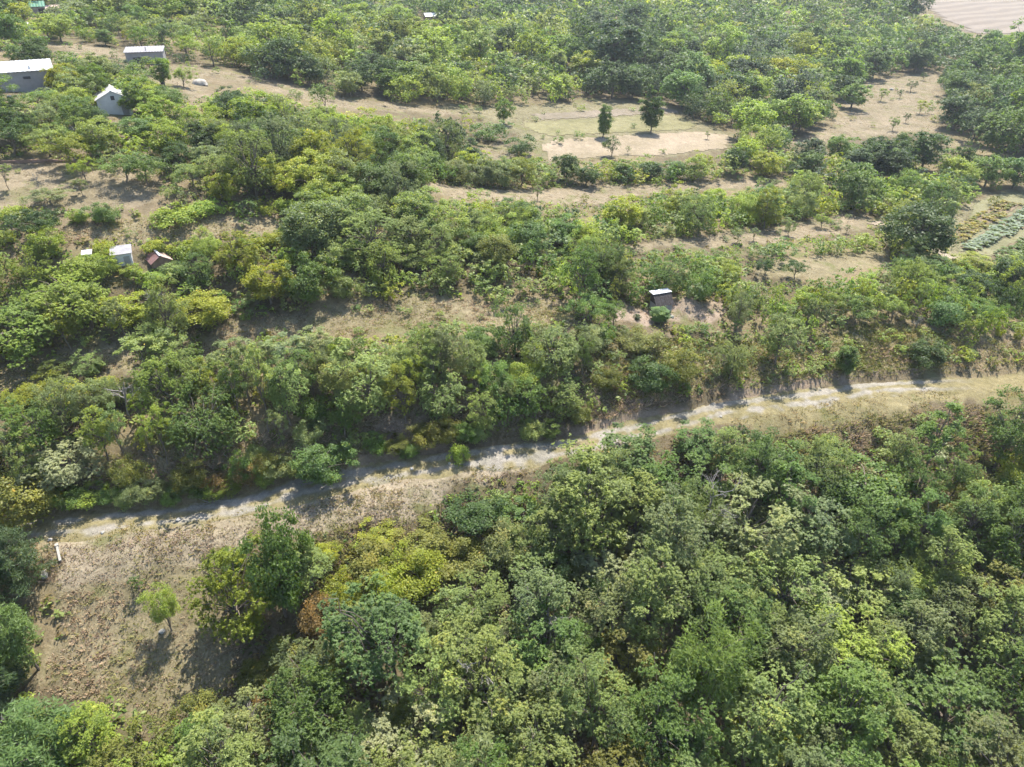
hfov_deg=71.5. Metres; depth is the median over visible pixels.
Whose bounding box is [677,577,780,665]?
broadleaf tree
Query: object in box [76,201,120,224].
shrub
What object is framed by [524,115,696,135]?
grass field
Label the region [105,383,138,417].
dead snag
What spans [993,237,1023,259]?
green bed
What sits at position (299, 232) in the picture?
bushy tree
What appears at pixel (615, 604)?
broadleaf tree
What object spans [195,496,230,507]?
fallen branch
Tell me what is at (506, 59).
shrub
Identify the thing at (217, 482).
shrub
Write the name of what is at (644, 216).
shrub
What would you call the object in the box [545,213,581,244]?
bushy tree
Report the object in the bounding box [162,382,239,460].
broadleaf tree
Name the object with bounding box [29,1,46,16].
green shed
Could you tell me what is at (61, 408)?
broadleaf tree
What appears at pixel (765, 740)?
broadleaf tree
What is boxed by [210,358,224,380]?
slender tree
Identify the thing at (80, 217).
shrub
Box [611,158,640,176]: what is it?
bushy tree
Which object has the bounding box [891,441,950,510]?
broadleaf tree
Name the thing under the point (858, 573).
broadleaf tree
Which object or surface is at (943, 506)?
shrub
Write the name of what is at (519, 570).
broadleaf tree
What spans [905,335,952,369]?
shrub
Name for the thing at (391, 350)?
shrub
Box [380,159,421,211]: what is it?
broadleaf tree
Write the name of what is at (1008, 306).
fruit tree
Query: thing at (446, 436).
shrub
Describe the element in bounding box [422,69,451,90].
bushy tree
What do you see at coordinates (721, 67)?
shrub
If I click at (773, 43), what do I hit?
broadleaf tree
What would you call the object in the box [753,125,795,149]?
shrub
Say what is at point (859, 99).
bushy tree
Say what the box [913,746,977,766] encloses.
bushy tree
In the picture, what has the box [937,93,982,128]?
bushy tree
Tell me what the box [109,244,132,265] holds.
tool shed
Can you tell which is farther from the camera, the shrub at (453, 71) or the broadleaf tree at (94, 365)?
the shrub at (453, 71)
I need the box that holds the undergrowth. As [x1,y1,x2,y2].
[0,81,1023,766]
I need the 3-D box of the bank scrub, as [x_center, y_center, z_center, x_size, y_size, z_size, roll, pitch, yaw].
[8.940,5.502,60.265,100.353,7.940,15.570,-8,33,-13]
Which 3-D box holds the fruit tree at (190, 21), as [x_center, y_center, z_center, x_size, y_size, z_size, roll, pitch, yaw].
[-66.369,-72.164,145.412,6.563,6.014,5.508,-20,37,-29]
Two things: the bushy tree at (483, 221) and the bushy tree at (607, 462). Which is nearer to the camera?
the bushy tree at (607, 462)
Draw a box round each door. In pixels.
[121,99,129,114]
[123,256,131,264]
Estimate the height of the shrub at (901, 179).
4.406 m
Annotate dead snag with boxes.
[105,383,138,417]
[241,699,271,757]
[443,649,503,701]
[513,573,570,643]
[699,467,741,546]
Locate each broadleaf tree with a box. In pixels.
[0,270,8,296]
[0,297,66,368]
[0,388,25,427]
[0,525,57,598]
[1,397,63,460]
[2,443,45,485]
[4,251,53,288]
[9,283,55,317]
[13,437,107,494]
[23,260,103,306]
[25,281,118,338]
[28,374,85,436]
[33,356,69,378]
[36,302,79,351]
[48,700,122,766]
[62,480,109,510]
[63,378,113,422]
[66,349,107,376]
[72,405,117,460]
[85,714,175,766]
[89,376,122,408]
[93,0,137,26]
[111,757,130,766]
[125,321,169,369]
[126,719,191,766]
[127,349,201,418]
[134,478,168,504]
[141,272,188,357]
[155,401,194,457]
[159,342,209,398]
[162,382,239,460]
[170,0,199,24]
[171,367,210,414]
[172,250,214,289]
[173,706,271,766]
[173,712,216,766]
[182,530,278,645]
[198,681,288,766]
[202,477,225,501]
[211,230,263,272]
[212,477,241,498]
[214,120,261,165]
[215,124,283,196]
[215,366,243,408]
[216,355,254,400]
[217,0,262,35]
[230,4,272,39]
[238,0,288,21]
[239,111,303,164]
[241,15,300,66]
[256,655,369,755]
[258,711,370,766]
[262,351,299,411]
[264,355,309,425]
[269,635,335,691]
[270,91,306,134]
[278,460,299,478]
[282,348,316,400]
[283,539,334,590]
[288,0,331,35]
[297,659,350,714]
[299,350,326,395]
[306,344,332,376]
[309,104,340,148]
[310,700,377,760]
[311,11,356,65]
[313,7,350,32]
[315,568,431,692]
[317,357,358,404]
[318,116,354,147]
[319,442,337,455]
[324,336,399,415]
[326,389,368,437]
[331,206,412,263]
[333,147,365,176]
[334,126,376,174]
[336,133,366,158]
[339,119,368,142]
[341,683,456,766]
[355,742,419,766]
[361,136,399,167]
[362,238,403,284]
[376,11,411,39]
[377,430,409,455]
[378,116,417,148]
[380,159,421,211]
[381,212,433,253]
[381,363,416,422]
[390,632,470,734]
[394,725,461,766]
[397,353,430,395]
[403,320,440,375]
[406,610,440,650]
[410,29,454,69]
[414,363,465,424]
[417,321,468,381]
[419,213,455,263]
[421,571,495,650]
[423,117,466,160]
[424,251,464,285]
[427,111,467,157]
[427,602,531,734]
[428,615,488,676]
[429,530,486,584]
[433,0,468,24]
[452,339,486,384]
[452,734,532,766]
[453,555,512,633]
[459,8,489,27]
[463,390,502,429]
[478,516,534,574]
[484,690,582,766]
[489,288,536,359]
[490,374,523,409]
[491,609,535,658]
[492,196,539,230]
[497,597,586,691]
[502,372,547,419]
[505,539,571,599]
[505,566,579,648]
[513,21,552,65]
[518,650,596,737]
[520,324,581,381]
[520,337,546,374]
[525,501,574,559]
[531,3,567,44]
[533,463,586,512]
[538,381,584,419]
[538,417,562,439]
[541,433,636,566]
[544,638,636,754]
[545,646,617,706]
[548,582,602,638]
[554,446,602,500]
[560,243,602,309]
[564,229,595,266]
[564,732,657,766]
[566,13,601,55]
[567,336,595,374]
[569,527,662,595]
[571,564,646,644]
[575,231,628,285]
[577,325,597,365]
[586,54,632,97]
[594,616,666,693]
[600,244,636,281]
[600,420,670,483]
[603,258,639,294]
[606,672,660,721]
[612,468,672,539]
[614,535,694,651]
[618,12,644,45]
[619,652,724,766]
[626,450,694,513]
[628,22,670,71]
[632,482,712,592]
[634,754,663,766]
[640,678,667,710]
[643,253,688,293]
[657,3,696,36]
[657,692,712,765]
[663,547,735,628]
[667,45,715,86]
[671,736,717,766]
[671,754,700,766]
[672,417,722,461]
[672,451,736,508]
[673,538,756,622]
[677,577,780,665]
[679,193,717,236]
[698,758,750,766]
[703,21,746,62]
[703,470,810,573]
[708,425,746,480]
[709,333,760,379]
[712,659,818,766]
[713,679,825,766]
[726,289,755,331]
[731,426,789,500]
[731,585,787,649]
[735,36,768,62]
[742,539,843,635]
[748,52,775,82]
[751,186,785,227]
[753,451,821,519]
[755,604,842,691]
[757,555,856,616]
[758,306,810,364]
[761,31,795,55]
[762,494,859,561]
[763,743,841,766]
[767,609,829,660]
[773,65,824,106]
[778,722,866,766]
[785,169,823,205]
[790,523,831,565]
[790,602,915,714]
[795,431,857,496]
[800,657,896,765]
[810,15,847,53]
[810,540,912,619]
[812,731,931,766]
[835,160,879,207]
[836,491,903,567]
[845,667,907,741]
[848,609,910,670]
[864,707,941,766]
[867,556,919,613]
[873,515,922,566]
[879,427,923,475]
[879,587,932,639]
[881,633,1011,766]
[882,198,919,227]
[882,599,958,677]
[888,256,939,300]
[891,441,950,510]
[894,486,952,566]
[901,744,932,766]
[902,29,941,61]
[907,524,986,589]
[914,709,1023,766]
[919,183,960,220]
[922,525,995,580]
[923,569,995,644]
[933,445,986,500]
[946,482,1003,545]
[950,595,982,630]
[959,101,995,140]
[966,554,1023,629]
[966,574,1023,675]
[971,639,1023,730]
[973,106,1023,159]
[975,72,1023,117]
[977,503,1023,592]
[980,478,1023,560]
[980,728,1023,766]
[982,384,1023,470]
[994,739,1023,766]
[999,88,1023,148]
[999,255,1023,295]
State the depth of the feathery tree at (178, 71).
109.83 m
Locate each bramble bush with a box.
[0,204,31,222]
[0,228,18,244]
[39,218,59,226]
[90,239,114,254]
[139,236,173,252]
[142,199,209,230]
[167,239,198,256]
[186,196,227,215]
[200,237,224,249]
[224,238,252,254]
[255,205,270,213]
[256,230,286,246]
[268,196,296,215]
[446,443,470,466]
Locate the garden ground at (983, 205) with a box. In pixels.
[956,191,1023,255]
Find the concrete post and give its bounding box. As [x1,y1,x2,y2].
[54,543,61,561]
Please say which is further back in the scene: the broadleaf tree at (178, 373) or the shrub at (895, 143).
the shrub at (895, 143)
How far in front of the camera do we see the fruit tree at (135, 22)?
135.25 m
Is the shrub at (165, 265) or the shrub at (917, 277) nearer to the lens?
the shrub at (165, 265)
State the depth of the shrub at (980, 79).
164.46 m
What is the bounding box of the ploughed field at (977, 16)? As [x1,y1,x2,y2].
[919,0,1023,32]
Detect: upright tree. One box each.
[460,137,483,161]
[547,50,566,75]
[597,104,612,136]
[637,84,668,132]
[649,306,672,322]
[835,344,860,375]
[843,146,876,174]
[872,139,915,177]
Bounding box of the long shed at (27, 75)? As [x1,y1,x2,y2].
[0,59,53,91]
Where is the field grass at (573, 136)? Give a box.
[13,42,1021,335]
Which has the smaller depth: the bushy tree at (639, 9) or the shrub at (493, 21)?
the shrub at (493, 21)
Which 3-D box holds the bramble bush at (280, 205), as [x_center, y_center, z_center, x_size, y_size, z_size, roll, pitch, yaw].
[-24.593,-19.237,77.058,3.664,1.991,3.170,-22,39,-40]
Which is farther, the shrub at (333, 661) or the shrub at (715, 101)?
the shrub at (715, 101)
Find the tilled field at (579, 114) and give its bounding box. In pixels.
[531,107,677,119]
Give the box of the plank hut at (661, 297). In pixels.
[649,288,673,310]
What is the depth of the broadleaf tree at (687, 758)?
40.67 m
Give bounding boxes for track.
[3,371,1023,545]
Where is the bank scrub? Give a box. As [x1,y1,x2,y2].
[0,337,1023,603]
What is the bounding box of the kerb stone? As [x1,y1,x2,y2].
[41,569,47,578]
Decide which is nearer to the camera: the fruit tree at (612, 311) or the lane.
the fruit tree at (612, 311)
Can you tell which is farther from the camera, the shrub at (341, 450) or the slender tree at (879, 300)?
the slender tree at (879, 300)
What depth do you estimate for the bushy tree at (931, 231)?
85.63 m
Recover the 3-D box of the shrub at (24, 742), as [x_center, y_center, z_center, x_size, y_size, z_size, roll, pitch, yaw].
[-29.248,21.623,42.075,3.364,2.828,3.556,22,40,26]
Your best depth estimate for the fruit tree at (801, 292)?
74.08 m
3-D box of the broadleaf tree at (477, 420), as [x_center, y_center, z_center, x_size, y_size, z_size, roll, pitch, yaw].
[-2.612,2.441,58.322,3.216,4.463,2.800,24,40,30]
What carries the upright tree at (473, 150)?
on the terrain at (132, 192)
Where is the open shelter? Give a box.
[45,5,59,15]
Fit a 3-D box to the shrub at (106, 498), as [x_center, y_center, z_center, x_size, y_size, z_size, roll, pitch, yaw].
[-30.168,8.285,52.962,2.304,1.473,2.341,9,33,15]
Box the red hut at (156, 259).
[146,249,172,270]
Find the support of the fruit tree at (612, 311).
on the terrain at (132, 192)
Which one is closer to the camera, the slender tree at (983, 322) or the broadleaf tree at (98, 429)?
the broadleaf tree at (98, 429)
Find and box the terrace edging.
[0,159,109,164]
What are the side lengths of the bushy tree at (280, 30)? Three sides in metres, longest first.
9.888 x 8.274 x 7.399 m
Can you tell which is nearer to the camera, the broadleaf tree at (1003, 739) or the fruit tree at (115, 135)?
the broadleaf tree at (1003, 739)
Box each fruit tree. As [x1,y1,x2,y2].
[0,73,19,100]
[0,116,38,154]
[0,207,61,237]
[1,2,33,30]
[2,41,38,60]
[15,90,57,110]
[16,185,74,204]
[17,121,73,156]
[27,103,59,129]
[30,132,91,170]
[37,93,73,113]
[54,63,80,77]
[54,99,89,131]
[64,156,98,179]
[75,30,90,41]
[78,4,106,28]
[79,72,109,93]
[84,52,116,71]
[92,121,120,134]
[94,130,121,150]
[95,149,146,182]
[96,16,125,40]
[104,10,126,34]
[113,16,142,44]
[114,2,146,23]
[116,155,166,185]
[122,4,150,31]
[126,24,157,45]
[135,81,159,93]
[143,16,172,43]
[146,23,174,53]
[150,84,192,111]
[160,140,190,163]
[163,21,194,53]
[170,34,202,58]
[171,14,201,33]
[171,102,201,127]
[171,159,205,189]
[172,118,194,136]
[186,34,223,65]
[186,142,227,167]
[195,153,241,179]
[198,24,222,42]
[218,28,232,39]
[307,79,336,105]
[482,158,516,183]
[503,152,540,186]
[563,291,617,324]
[601,135,620,156]
[601,299,626,324]
[688,149,717,171]
[753,257,774,276]
[781,260,810,278]
[785,219,798,235]
[787,286,826,312]
[813,213,833,227]
[817,289,846,309]
[845,294,879,322]
[877,295,918,319]
[879,88,889,98]
[888,117,900,129]
[906,80,918,91]
[917,99,930,113]
[965,295,999,328]
[989,304,1015,324]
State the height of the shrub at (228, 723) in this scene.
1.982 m
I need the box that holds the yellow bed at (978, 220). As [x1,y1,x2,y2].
[951,199,1023,242]
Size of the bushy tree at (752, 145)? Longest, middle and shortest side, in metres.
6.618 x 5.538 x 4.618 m
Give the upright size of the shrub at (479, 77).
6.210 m
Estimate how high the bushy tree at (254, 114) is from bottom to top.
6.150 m
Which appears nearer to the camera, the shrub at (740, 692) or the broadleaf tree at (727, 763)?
the broadleaf tree at (727, 763)
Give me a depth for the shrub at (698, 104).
144.00 m
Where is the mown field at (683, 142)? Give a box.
[542,131,730,160]
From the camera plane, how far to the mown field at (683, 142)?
125.17 m
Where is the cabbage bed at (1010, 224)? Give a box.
[960,206,1023,251]
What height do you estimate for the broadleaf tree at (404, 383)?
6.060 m
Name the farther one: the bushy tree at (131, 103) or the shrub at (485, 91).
the shrub at (485, 91)
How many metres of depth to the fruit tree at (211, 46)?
128.56 m
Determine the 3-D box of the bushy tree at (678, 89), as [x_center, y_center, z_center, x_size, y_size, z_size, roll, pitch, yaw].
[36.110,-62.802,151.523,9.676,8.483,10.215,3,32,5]
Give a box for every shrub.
[0,90,26,111]
[0,457,63,531]
[0,641,25,669]
[0,666,22,696]
[0,718,50,766]
[5,704,44,734]
[10,366,60,408]
[22,377,65,412]
[39,489,69,509]
[41,120,72,145]
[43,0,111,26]
[46,374,120,418]
[47,377,87,398]
[49,82,100,112]
[51,483,85,511]
[62,208,89,222]
[64,252,116,281]
[69,699,112,758]
[73,253,99,267]
[75,62,109,93]
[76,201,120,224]
[80,27,96,41]
[90,484,121,505]
[92,249,119,274]
[101,452,152,486]
[107,56,149,78]
[108,483,134,511]
[114,377,142,405]
[116,475,159,506]
[117,261,142,277]
[118,62,154,91]
[135,291,198,318]
[139,268,173,283]
[154,0,180,22]
[157,260,191,276]
[157,421,184,450]
[159,485,182,507]
[162,686,233,731]
[166,455,210,492]
[166,475,192,496]
[188,482,210,501]
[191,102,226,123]
[198,472,233,492]
[201,382,231,409]
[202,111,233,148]
[207,544,248,573]
[212,34,251,59]
[213,34,250,66]
[220,448,263,482]
[226,708,251,733]
[230,454,265,489]
[231,646,278,697]
[232,31,265,51]
[234,39,263,68]
[237,117,270,140]
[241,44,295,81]
[242,444,268,463]
[247,86,287,109]
[247,688,277,732]
[250,376,280,404]
[253,443,287,479]
[254,465,279,489]
[255,632,322,692]
[262,157,287,172]
[263,454,292,481]
[267,94,296,116]
[272,110,321,141]
[279,0,308,14]
[290,419,326,449]
[293,391,329,423]
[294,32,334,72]
[296,590,341,644]
[298,27,323,54]
[306,56,341,84]
[311,540,343,568]
[313,32,354,68]
[315,564,369,614]
[318,112,348,135]
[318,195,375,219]
[319,365,352,395]
[320,649,346,675]
[324,270,366,299]
[325,336,352,359]
[327,334,366,369]
[328,439,354,461]
[336,24,359,41]
[338,537,407,589]
[339,106,376,129]
[347,128,383,146]
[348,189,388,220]
[350,367,377,387]
[352,116,378,128]
[353,515,400,550]
[357,354,385,378]
[362,430,385,457]
[364,150,388,191]
[364,543,406,604]
[372,19,408,39]
[374,342,409,375]
[377,535,446,604]
[383,73,428,102]
[383,343,416,358]
[383,346,429,378]
[387,150,423,162]
[388,0,417,18]
[388,167,422,190]
[388,515,456,558]
[393,145,439,184]
[395,437,420,458]
[405,420,440,450]
[412,59,456,101]
[413,192,438,213]
[421,149,447,177]
[423,59,478,102]
[426,342,456,368]
[426,411,460,445]
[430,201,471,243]
[436,485,514,535]
[437,43,468,60]
[443,155,471,177]
[444,158,471,185]
[447,67,482,97]
[447,421,476,443]
[452,347,480,376]
[457,203,486,233]
[464,324,507,356]
[465,78,496,105]
[468,120,514,140]
[468,422,493,445]
[471,200,500,218]
[472,359,512,399]
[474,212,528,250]
[478,15,504,37]
[484,51,515,64]
[495,376,530,399]
[500,133,537,157]
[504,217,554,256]
[505,361,539,389]
[511,59,551,81]
[514,23,548,53]
[516,417,545,442]
[526,317,550,351]
[531,502,558,527]
[556,333,579,365]
[558,553,585,583]
[570,404,592,425]
[572,214,600,242]
[574,66,606,92]
[576,229,604,253]
[576,324,614,351]
[588,361,623,392]
[603,65,636,93]
[615,323,671,352]
[626,353,688,394]
[627,61,664,89]
[630,205,661,226]
[633,314,641,319]
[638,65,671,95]
[648,37,669,50]
[655,341,705,384]
[663,180,697,214]
[664,648,683,674]
[673,154,710,180]
[679,89,719,118]
[683,267,720,302]
[689,80,706,100]
[700,69,722,92]
[701,90,741,123]
[702,187,729,210]
[705,76,749,112]
[706,41,730,60]
[711,58,728,75]
[714,63,730,83]
[724,565,757,590]
[724,664,759,695]
[727,193,767,225]
[734,186,757,206]
[737,99,769,117]
[737,122,786,153]
[738,71,770,99]
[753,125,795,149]
[754,79,795,105]
[764,47,792,58]
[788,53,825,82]
[788,188,820,220]
[803,82,835,99]
[812,433,842,460]
[813,100,840,123]
[823,457,852,488]
[852,171,892,201]
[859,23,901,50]
[877,137,910,150]
[885,167,920,188]
[889,170,924,195]
[891,264,932,289]
[896,246,931,272]
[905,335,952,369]
[912,478,975,529]
[917,271,959,298]
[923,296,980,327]
[923,646,952,675]
[936,69,975,94]
[938,157,982,183]
[938,178,972,208]
[948,466,1005,501]
[953,173,978,193]
[954,71,994,94]
[956,155,983,170]
[970,105,1009,122]
[971,75,1014,108]
[981,74,1012,98]
[982,74,1023,93]
[982,88,1016,114]
[988,275,1023,299]
[990,451,1023,489]
[995,325,1007,336]
[995,649,1023,679]
[999,40,1017,55]
[1010,68,1023,90]
[1013,325,1023,341]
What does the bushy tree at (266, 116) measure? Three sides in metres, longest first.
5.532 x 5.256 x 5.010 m
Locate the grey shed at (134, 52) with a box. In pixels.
[123,45,165,64]
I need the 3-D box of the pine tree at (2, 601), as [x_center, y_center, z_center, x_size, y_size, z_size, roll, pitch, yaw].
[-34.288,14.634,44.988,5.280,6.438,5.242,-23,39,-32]
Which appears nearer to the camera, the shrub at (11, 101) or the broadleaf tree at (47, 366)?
the broadleaf tree at (47, 366)
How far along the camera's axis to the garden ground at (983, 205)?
103.13 m
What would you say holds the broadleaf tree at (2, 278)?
on the terrain at (132, 192)
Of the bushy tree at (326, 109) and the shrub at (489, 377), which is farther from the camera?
the bushy tree at (326, 109)
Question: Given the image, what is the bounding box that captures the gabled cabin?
[94,85,133,114]
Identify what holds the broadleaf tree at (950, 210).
on the terrain at (132, 192)
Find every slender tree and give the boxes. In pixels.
[0,163,11,188]
[0,399,27,449]
[0,422,19,465]
[70,178,88,196]
[97,401,127,458]
[98,297,127,334]
[112,326,171,381]
[125,394,144,426]
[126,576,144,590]
[135,414,154,458]
[139,56,154,74]
[145,404,172,463]
[146,327,187,361]
[191,356,217,413]
[204,336,252,374]
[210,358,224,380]
[219,358,243,422]
[230,341,256,411]
[239,341,275,431]
[248,339,281,368]
[254,349,270,373]
[262,331,309,367]
[264,405,288,453]
[294,324,334,366]
[420,338,447,394]
[436,321,446,343]
[466,370,484,400]
[501,494,539,536]
[532,185,543,200]
[728,320,741,339]
[732,227,745,243]
[732,425,749,443]
[750,227,760,240]
[755,296,765,318]
[757,304,769,330]
[794,316,805,329]
[804,298,815,323]
[809,296,822,325]
[822,301,836,329]
[859,280,871,299]
[864,301,875,314]
[873,296,886,322]
[900,289,914,315]
[913,279,933,315]
[913,399,971,484]
[931,278,946,294]
[959,317,972,341]
[964,272,981,294]
[966,302,978,316]
[975,311,989,343]
[982,282,993,298]
[1001,286,1014,301]
[1008,288,1023,315]
[1013,277,1023,298]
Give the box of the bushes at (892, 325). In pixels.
[593,321,972,398]
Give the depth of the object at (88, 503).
52.29 m
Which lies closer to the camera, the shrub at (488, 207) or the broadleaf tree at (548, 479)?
the broadleaf tree at (548, 479)
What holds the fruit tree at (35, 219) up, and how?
on the terrain at (132, 192)
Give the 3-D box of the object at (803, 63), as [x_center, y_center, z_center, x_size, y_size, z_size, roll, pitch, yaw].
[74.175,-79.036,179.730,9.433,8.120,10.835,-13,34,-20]
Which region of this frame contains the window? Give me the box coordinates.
[22,76,30,79]
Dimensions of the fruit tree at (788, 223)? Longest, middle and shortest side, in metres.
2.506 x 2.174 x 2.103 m
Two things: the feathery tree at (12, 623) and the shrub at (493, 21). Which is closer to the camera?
the feathery tree at (12, 623)
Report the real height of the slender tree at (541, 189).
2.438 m
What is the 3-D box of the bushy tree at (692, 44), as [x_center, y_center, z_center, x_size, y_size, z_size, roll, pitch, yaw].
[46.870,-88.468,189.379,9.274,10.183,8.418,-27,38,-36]
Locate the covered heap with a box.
[192,79,207,85]
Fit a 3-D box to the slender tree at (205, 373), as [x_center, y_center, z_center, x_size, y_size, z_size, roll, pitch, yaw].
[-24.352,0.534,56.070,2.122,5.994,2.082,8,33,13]
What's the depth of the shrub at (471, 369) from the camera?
60.78 m
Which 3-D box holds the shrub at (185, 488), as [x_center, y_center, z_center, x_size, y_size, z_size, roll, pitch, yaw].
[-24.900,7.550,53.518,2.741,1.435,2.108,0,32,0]
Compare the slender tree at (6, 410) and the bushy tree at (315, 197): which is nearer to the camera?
the slender tree at (6, 410)
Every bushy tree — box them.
[0,0,34,19]
[0,12,30,44]
[0,103,41,133]
[6,0,33,16]
[6,37,53,64]
[18,224,66,261]
[19,36,49,56]
[27,11,62,37]
[37,12,75,41]
[40,61,77,87]
[52,69,102,99]
[56,93,97,124]
[57,51,92,76]
[65,115,117,158]
[71,100,110,129]
[74,0,112,13]
[77,50,118,81]
[89,28,116,45]
[97,289,163,330]
[103,0,139,22]
[110,116,154,139]
[114,78,158,110]
[131,0,182,24]
[134,89,175,120]
[139,118,189,159]
[148,55,172,85]
[165,0,195,14]
[171,286,232,329]
[175,117,218,152]
[194,0,214,20]
[201,171,241,201]
[206,0,235,16]
[208,89,242,120]
[210,123,247,154]
[214,85,247,102]
[224,90,281,124]
[231,23,260,42]
[235,2,275,17]
[235,501,318,617]
[236,43,273,70]
[236,259,295,303]
[247,11,279,46]
[251,109,290,141]
[256,152,306,195]
[260,129,287,156]
[262,33,318,79]
[267,7,301,25]
[270,34,305,53]
[271,24,310,47]
[272,15,299,26]
[275,189,344,256]
[276,147,339,198]
[278,128,316,155]
[278,251,344,304]
[285,128,344,169]
[285,439,359,485]
[286,20,318,45]
[287,164,313,187]
[288,54,324,85]
[293,182,337,221]
[296,111,329,129]
[302,101,340,127]
[311,148,361,193]
[313,25,339,38]
[314,236,357,268]
[315,191,374,238]
[329,173,369,208]
[331,71,363,95]
[334,8,359,33]
[340,2,378,24]
[340,31,375,56]
[341,56,376,91]
[343,8,369,33]
[344,159,393,199]
[345,136,376,159]
[354,51,383,73]
[360,28,394,57]
[360,124,401,159]
[368,113,401,131]
[369,57,396,86]
[370,121,394,139]
[373,68,401,96]
[374,56,403,82]
[378,685,419,735]
[379,4,414,21]
[381,32,400,44]
[383,36,425,69]
[385,39,423,62]
[386,185,448,229]
[389,146,442,188]
[393,129,435,157]
[393,244,431,270]
[394,52,439,90]
[398,16,429,41]
[401,36,429,52]
[402,44,438,71]
[403,28,440,59]
[408,127,448,160]
[409,117,432,138]
[416,16,454,51]
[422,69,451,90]
[438,58,475,83]
[440,22,465,43]
[448,16,482,39]
[452,147,491,176]
[453,229,491,253]
[456,28,496,63]
[462,155,500,186]
[467,208,500,232]
[474,25,497,33]
[475,2,502,26]
[475,234,520,268]
[482,29,506,52]
[485,50,519,80]
[487,154,528,187]
[494,23,519,54]
[494,97,515,123]
[495,196,524,217]
[501,685,542,737]
[502,199,542,229]
[502,522,547,569]
[517,2,547,21]
[532,26,567,53]
[540,72,573,97]
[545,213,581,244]
[547,33,584,56]
[550,153,582,180]
[563,36,598,63]
[567,50,605,80]
[570,17,603,40]
[572,165,603,185]
[577,10,608,29]
[577,576,621,619]
[580,17,655,71]
[581,445,632,503]
[591,34,609,45]
[599,193,645,227]
[606,540,635,571]
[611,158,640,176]
[617,68,652,98]
[620,0,654,28]
[628,32,660,60]
[637,160,665,179]
[645,50,672,70]
[647,79,662,96]
[658,31,683,50]
[659,69,705,107]
[660,49,692,79]
[661,31,685,56]
[663,159,688,177]
[665,27,699,39]
[668,30,701,56]
[671,187,712,217]
[672,49,704,74]
[695,63,720,81]
[695,731,735,766]
[699,29,732,57]
[706,257,743,285]
[714,70,759,99]
[716,57,757,76]
[717,52,758,73]
[721,146,755,173]
[729,96,778,136]
[733,136,764,163]
[741,68,773,98]
[741,432,819,495]
[745,183,784,216]
[750,150,787,176]
[756,103,787,125]
[763,55,797,79]
[766,49,794,65]
[768,93,825,134]
[782,29,820,57]
[786,101,821,130]
[787,137,827,169]
[795,90,829,126]
[795,149,831,173]
[796,16,827,36]
[799,67,830,89]
[804,609,835,629]
[805,86,837,105]
[809,447,925,533]
[816,53,847,81]
[817,33,856,59]
[824,57,867,82]
[824,74,862,98]
[824,133,857,161]
[839,77,874,108]
[855,139,895,165]
[859,135,886,147]
[861,43,893,78]
[873,197,960,257]
[882,144,901,155]
[886,675,931,711]
[893,130,916,145]
[896,47,935,71]
[899,128,956,170]
[905,0,935,20]
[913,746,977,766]
[918,172,952,201]
[925,254,968,282]
[930,154,970,180]
[933,248,995,272]
[936,88,983,110]
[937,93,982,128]
[943,70,974,95]
[951,139,979,163]
[953,44,998,76]
[953,269,997,297]
[958,83,993,107]
[958,477,1018,536]
[963,37,1008,65]
[971,154,1017,186]
[982,29,1005,45]
[989,254,1023,287]
[990,16,1023,63]
[990,116,1023,151]
[993,61,1023,80]
[996,475,1023,525]
[997,157,1023,187]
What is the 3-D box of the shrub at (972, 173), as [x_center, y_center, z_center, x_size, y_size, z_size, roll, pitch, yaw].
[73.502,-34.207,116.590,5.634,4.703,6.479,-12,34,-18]
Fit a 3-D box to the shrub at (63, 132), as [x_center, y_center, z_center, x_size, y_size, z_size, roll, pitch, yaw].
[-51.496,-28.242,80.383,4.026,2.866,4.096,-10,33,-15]
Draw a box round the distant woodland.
[0,0,1023,710]
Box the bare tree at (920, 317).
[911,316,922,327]
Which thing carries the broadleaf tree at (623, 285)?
on the terrain at (132, 192)
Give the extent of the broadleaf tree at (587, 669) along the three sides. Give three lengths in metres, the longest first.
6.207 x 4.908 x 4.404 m
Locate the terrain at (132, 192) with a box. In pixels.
[0,0,1023,766]
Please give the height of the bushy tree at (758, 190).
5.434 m
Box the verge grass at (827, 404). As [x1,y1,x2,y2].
[11,389,1023,577]
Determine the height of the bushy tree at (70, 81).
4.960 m
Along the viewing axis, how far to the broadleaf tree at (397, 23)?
165.22 m
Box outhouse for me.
[81,249,91,255]
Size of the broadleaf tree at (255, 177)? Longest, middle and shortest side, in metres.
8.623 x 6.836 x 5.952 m
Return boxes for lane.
[867,220,956,259]
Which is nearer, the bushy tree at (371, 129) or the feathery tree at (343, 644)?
the feathery tree at (343, 644)
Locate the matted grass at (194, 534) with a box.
[44,471,524,585]
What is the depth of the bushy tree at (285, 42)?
128.82 m
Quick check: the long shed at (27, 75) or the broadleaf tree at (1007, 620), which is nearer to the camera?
the broadleaf tree at (1007, 620)
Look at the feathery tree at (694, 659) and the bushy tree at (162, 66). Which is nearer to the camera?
the feathery tree at (694, 659)
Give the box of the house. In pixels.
[422,12,442,21]
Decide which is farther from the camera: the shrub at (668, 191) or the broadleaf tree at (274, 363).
the shrub at (668, 191)
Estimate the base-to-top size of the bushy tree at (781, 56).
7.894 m
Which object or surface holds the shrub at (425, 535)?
on the terrain at (132, 192)
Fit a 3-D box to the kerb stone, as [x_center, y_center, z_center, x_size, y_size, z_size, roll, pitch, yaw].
[-32.104,13.095,48.820,0.350,0.250,0.700,-17,36,-25]
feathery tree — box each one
[0,602,41,670]
[0,692,90,766]
[134,580,182,630]
[173,61,197,86]
[189,224,217,263]
[336,600,385,661]
[428,724,509,766]
[552,616,603,663]
[662,597,771,719]
[675,475,724,552]
[874,549,966,604]
[907,620,947,661]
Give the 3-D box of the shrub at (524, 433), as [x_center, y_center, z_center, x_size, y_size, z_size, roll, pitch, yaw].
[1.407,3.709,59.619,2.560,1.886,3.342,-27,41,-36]

